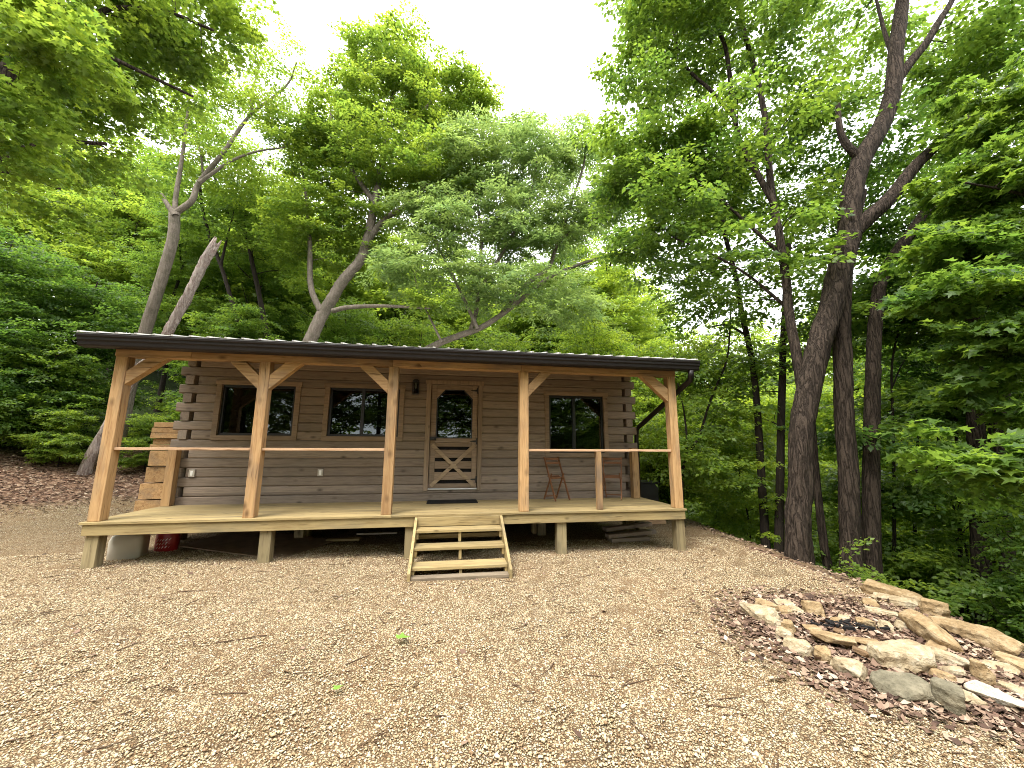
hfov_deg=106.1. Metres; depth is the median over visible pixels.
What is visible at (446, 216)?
leaning tree
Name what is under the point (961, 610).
sapling
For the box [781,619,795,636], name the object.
stone
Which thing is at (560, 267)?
woodland tree
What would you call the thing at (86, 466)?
dead snag
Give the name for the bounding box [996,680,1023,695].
stone
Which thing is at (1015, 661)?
stone
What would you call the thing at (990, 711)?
leaf litter
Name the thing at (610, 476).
folding chair
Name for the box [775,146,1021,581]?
oak tree
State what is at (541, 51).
sky
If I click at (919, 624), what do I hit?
stone
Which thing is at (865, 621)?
stone
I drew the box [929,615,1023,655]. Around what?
ledge stone
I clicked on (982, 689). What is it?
stone
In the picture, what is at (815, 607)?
stone
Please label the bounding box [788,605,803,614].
stone
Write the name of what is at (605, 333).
bushy tree
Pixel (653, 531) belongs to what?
timber
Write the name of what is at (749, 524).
sapling
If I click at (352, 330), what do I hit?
bushy tree
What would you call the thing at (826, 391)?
bushy tree
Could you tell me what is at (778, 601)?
stone
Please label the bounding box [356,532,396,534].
board
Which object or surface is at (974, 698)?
stone
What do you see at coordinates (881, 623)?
stone
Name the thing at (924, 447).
bushy tree
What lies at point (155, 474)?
timber
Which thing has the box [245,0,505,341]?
leaning tree
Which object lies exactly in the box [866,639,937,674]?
stone
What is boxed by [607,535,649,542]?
timber
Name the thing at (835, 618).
stone
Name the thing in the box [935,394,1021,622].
sapling
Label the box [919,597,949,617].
ledge stone
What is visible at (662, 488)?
sapling
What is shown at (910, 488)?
sapling
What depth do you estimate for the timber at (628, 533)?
7.21 m
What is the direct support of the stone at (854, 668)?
on the ground
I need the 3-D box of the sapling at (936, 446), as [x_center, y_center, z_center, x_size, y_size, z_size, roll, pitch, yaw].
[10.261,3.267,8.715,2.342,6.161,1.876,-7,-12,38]
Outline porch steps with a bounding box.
[407,515,511,581]
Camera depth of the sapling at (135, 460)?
11.19 m
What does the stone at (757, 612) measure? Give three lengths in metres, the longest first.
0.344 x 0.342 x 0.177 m
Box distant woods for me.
[0,130,946,538]
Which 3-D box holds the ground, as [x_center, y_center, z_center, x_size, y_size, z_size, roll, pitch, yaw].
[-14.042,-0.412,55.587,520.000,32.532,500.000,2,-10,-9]
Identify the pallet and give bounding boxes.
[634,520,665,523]
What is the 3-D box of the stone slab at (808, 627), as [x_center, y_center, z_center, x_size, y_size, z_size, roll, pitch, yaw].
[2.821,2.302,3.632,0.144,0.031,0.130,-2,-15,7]
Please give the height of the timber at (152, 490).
0.283 m
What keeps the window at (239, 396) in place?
in the log cabin
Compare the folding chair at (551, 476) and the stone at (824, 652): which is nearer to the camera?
the stone at (824, 652)
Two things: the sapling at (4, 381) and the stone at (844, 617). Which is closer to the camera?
the stone at (844, 617)
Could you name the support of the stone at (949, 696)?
on the ground
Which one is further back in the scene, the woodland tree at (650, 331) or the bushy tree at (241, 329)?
the woodland tree at (650, 331)
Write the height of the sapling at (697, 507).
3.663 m
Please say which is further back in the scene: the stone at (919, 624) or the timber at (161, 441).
the timber at (161, 441)
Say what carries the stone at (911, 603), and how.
on the ground
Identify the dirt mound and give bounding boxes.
[178,531,332,558]
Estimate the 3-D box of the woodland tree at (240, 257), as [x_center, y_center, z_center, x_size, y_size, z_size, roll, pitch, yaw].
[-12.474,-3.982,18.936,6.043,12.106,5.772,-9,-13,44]
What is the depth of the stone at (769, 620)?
3.70 m
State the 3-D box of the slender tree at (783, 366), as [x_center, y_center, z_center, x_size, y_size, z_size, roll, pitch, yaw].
[6.961,-0.441,9.467,4.039,9.636,4.197,2,-10,-9]
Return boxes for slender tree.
[106,101,283,321]
[188,135,329,338]
[632,136,806,548]
[701,160,899,553]
[753,272,908,571]
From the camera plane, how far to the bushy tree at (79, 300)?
12.48 m
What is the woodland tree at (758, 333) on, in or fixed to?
on the ground
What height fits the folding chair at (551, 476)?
0.840 m
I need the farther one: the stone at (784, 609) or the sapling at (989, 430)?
the sapling at (989, 430)
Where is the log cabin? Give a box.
[73,330,699,568]
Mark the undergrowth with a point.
(864, 575)
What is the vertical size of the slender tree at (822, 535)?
6.598 m
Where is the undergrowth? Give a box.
[0,372,1008,618]
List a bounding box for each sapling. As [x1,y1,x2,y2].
[0,314,83,444]
[0,336,112,451]
[11,408,98,466]
[117,413,179,471]
[140,361,189,450]
[622,312,788,526]
[633,411,729,509]
[639,455,690,508]
[684,457,759,537]
[688,427,823,546]
[785,463,957,606]
[819,273,988,585]
[854,387,965,550]
[881,406,1009,577]
[881,475,1023,640]
[902,397,992,616]
[934,485,1023,643]
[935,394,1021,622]
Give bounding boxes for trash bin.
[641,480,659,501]
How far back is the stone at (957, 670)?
2.94 m
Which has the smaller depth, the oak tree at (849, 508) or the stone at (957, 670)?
the stone at (957, 670)
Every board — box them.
[326,537,360,541]
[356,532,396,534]
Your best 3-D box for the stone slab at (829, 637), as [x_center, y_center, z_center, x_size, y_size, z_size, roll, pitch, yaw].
[2.799,2.217,3.365,0.322,0.062,0.142,-11,-18,37]
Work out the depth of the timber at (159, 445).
7.40 m
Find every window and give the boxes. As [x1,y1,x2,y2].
[210,380,302,440]
[321,383,405,440]
[544,391,608,456]
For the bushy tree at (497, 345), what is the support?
on the ground
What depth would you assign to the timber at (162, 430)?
7.45 m
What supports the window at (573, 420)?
in the log cabin
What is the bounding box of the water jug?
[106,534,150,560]
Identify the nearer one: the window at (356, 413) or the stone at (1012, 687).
the stone at (1012, 687)
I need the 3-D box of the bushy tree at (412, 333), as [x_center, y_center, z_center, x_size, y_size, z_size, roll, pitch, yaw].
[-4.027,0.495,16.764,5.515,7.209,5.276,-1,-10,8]
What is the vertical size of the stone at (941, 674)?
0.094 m
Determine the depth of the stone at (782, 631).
3.46 m
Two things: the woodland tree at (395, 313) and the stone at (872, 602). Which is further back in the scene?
the woodland tree at (395, 313)
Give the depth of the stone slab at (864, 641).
3.32 m
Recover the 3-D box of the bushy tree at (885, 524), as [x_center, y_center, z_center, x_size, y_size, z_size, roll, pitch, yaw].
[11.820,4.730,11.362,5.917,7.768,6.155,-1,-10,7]
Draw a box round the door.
[423,380,483,490]
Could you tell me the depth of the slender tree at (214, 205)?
15.50 m
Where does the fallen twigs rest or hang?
on the ground
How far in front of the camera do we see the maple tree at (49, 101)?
8.39 m
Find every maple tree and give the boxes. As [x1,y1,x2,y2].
[0,0,280,250]
[868,50,1023,518]
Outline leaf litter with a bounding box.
[0,441,1023,748]
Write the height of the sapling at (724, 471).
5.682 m
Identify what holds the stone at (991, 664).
on the ground
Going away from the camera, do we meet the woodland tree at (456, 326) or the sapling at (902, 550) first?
the sapling at (902, 550)
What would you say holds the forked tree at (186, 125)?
on the ground
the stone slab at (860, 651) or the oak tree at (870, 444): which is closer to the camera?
the stone slab at (860, 651)
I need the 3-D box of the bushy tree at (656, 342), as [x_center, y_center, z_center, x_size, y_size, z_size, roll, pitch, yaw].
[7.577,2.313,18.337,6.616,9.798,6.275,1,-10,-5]
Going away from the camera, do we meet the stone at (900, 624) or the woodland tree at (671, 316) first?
the stone at (900, 624)
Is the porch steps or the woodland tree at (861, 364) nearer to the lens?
the porch steps
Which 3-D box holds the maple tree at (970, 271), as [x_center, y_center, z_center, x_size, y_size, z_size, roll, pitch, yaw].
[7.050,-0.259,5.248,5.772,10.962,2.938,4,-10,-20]
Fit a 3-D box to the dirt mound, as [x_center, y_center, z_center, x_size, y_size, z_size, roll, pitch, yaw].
[-4.218,2.668,6.464,2.010,0.143,1.138,-2,-10,12]
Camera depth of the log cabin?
7.09 m
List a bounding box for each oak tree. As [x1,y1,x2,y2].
[570,0,1023,564]
[755,78,958,582]
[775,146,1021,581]
[832,196,1023,624]
[911,277,1019,638]
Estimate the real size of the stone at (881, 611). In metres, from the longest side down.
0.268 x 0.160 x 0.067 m
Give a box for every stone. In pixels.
[739,602,781,620]
[755,598,778,610]
[763,614,780,626]
[773,598,795,605]
[775,626,792,639]
[776,605,791,615]
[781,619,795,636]
[783,636,813,657]
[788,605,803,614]
[801,600,825,617]
[814,645,831,663]
[828,617,840,621]
[830,656,867,681]
[838,613,850,619]
[854,645,866,655]
[855,617,876,629]
[859,579,921,607]
[861,598,880,607]
[865,606,898,617]
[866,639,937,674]
[868,669,935,702]
[871,592,899,601]
[877,619,894,632]
[888,596,917,609]
[894,619,908,630]
[898,609,963,654]
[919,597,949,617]
[925,640,947,650]
[928,668,957,682]
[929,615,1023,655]
[929,646,969,669]
[930,677,965,715]
[938,665,967,677]
[963,680,1023,706]
[963,689,987,711]
[969,658,996,687]
[980,659,1020,674]
[991,651,1023,672]
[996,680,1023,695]
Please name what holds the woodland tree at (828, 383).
on the ground
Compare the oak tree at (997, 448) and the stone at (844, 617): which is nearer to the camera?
the stone at (844, 617)
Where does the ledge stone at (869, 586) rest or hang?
on the ground
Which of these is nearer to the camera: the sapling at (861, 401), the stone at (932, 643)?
the stone at (932, 643)
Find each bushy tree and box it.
[0,219,107,390]
[0,249,161,419]
[147,294,289,421]
[293,296,396,345]
[376,308,463,348]
[463,327,538,351]
[549,313,662,447]
[621,327,763,502]
[711,384,901,570]
[811,414,1023,640]
[855,366,1023,554]
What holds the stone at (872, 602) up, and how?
on the ground
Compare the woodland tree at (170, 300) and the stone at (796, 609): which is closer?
the stone at (796, 609)
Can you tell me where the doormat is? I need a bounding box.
[426,499,477,503]
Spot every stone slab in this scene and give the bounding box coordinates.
[802,624,821,630]
[810,629,856,646]
[833,627,844,634]
[850,636,878,644]
[852,645,868,656]
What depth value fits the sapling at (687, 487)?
10.82 m
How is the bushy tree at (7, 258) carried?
on the ground
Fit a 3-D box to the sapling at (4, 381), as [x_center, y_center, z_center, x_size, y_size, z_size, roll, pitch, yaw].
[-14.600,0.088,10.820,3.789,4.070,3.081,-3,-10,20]
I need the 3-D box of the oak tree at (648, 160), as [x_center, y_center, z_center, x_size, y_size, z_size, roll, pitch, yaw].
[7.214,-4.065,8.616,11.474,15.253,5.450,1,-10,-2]
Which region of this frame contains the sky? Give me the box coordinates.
[6,0,1023,383]
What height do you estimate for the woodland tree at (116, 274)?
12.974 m
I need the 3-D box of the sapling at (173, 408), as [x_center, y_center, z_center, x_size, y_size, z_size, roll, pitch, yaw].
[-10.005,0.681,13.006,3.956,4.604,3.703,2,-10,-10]
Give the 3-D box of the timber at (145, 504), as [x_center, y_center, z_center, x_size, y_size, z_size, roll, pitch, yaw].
[-6.862,2.448,7.927,0.575,0.283,1.500,2,-10,-9]
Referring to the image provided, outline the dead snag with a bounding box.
[76,237,221,475]
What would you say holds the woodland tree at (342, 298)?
on the ground
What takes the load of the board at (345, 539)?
on the ground
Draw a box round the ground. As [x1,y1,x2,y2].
[0,343,1023,767]
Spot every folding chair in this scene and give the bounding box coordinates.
[543,457,570,500]
[602,457,621,499]
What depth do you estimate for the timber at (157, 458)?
7.36 m
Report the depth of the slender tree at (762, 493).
9.72 m
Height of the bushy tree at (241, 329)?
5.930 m
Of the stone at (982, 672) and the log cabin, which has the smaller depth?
the stone at (982, 672)
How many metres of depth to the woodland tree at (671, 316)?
25.91 m
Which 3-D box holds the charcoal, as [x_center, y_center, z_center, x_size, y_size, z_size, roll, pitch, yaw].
[3.278,2.344,3.784,0.677,0.043,0.323,-3,-10,16]
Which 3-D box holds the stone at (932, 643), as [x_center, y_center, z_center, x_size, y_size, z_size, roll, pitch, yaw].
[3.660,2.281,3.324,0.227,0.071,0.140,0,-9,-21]
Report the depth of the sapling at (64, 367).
10.98 m
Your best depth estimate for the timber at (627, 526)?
7.47 m
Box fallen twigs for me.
[2,452,984,767]
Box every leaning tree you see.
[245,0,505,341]
[354,100,636,347]
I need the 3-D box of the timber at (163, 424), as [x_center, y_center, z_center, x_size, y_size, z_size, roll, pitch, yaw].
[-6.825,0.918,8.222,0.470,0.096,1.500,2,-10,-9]
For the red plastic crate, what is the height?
0.500 m
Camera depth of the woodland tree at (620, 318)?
20.29 m
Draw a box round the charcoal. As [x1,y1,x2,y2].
[810,615,890,630]
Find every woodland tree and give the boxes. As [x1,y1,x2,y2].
[25,136,198,384]
[101,185,238,411]
[188,226,318,340]
[287,249,381,344]
[351,230,436,345]
[422,275,499,348]
[481,258,556,349]
[502,221,623,353]
[548,226,682,432]
[583,265,679,421]
[620,273,697,456]
[687,317,794,496]
[779,290,931,510]
[853,160,1023,567]
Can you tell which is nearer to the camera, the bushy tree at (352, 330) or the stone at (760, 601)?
the stone at (760, 601)
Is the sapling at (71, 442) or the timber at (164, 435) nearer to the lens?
the timber at (164, 435)
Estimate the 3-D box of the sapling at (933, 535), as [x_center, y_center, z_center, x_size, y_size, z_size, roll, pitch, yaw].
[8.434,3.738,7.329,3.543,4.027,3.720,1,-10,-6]
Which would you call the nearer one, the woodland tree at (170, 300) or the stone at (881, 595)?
the stone at (881, 595)
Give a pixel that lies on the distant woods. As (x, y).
(374, 294)
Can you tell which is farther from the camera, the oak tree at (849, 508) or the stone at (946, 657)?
the oak tree at (849, 508)
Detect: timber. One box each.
[133,499,160,511]
[138,482,162,498]
[144,466,165,481]
[148,451,167,465]
[150,433,177,438]
[150,444,169,446]
[151,428,178,432]
[153,439,187,443]
[154,422,172,427]
[603,521,651,531]
[605,529,651,537]
[606,529,655,533]
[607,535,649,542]
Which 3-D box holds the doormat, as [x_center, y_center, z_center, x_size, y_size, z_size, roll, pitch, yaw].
[-1.136,2.233,7.321,0.940,0.015,0.445,2,-10,-9]
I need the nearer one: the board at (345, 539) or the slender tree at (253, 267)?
the board at (345, 539)
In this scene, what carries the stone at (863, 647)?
on the ground
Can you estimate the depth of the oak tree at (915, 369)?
8.46 m
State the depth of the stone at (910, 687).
2.68 m
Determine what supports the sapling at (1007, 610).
on the ground
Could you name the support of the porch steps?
on the ground
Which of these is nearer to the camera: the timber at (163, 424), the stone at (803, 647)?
the stone at (803, 647)
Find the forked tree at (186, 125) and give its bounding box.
[117,15,321,466]
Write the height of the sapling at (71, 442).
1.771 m
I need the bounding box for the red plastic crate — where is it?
[154,533,180,551]
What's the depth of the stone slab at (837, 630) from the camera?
3.57 m
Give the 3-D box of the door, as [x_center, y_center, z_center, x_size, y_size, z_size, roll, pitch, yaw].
[-1.178,1.017,7.796,1.190,2.196,0.137,2,-10,-9]
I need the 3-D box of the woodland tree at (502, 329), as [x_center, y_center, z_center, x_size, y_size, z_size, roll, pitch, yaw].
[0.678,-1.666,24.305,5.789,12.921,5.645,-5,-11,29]
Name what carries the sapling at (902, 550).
on the ground

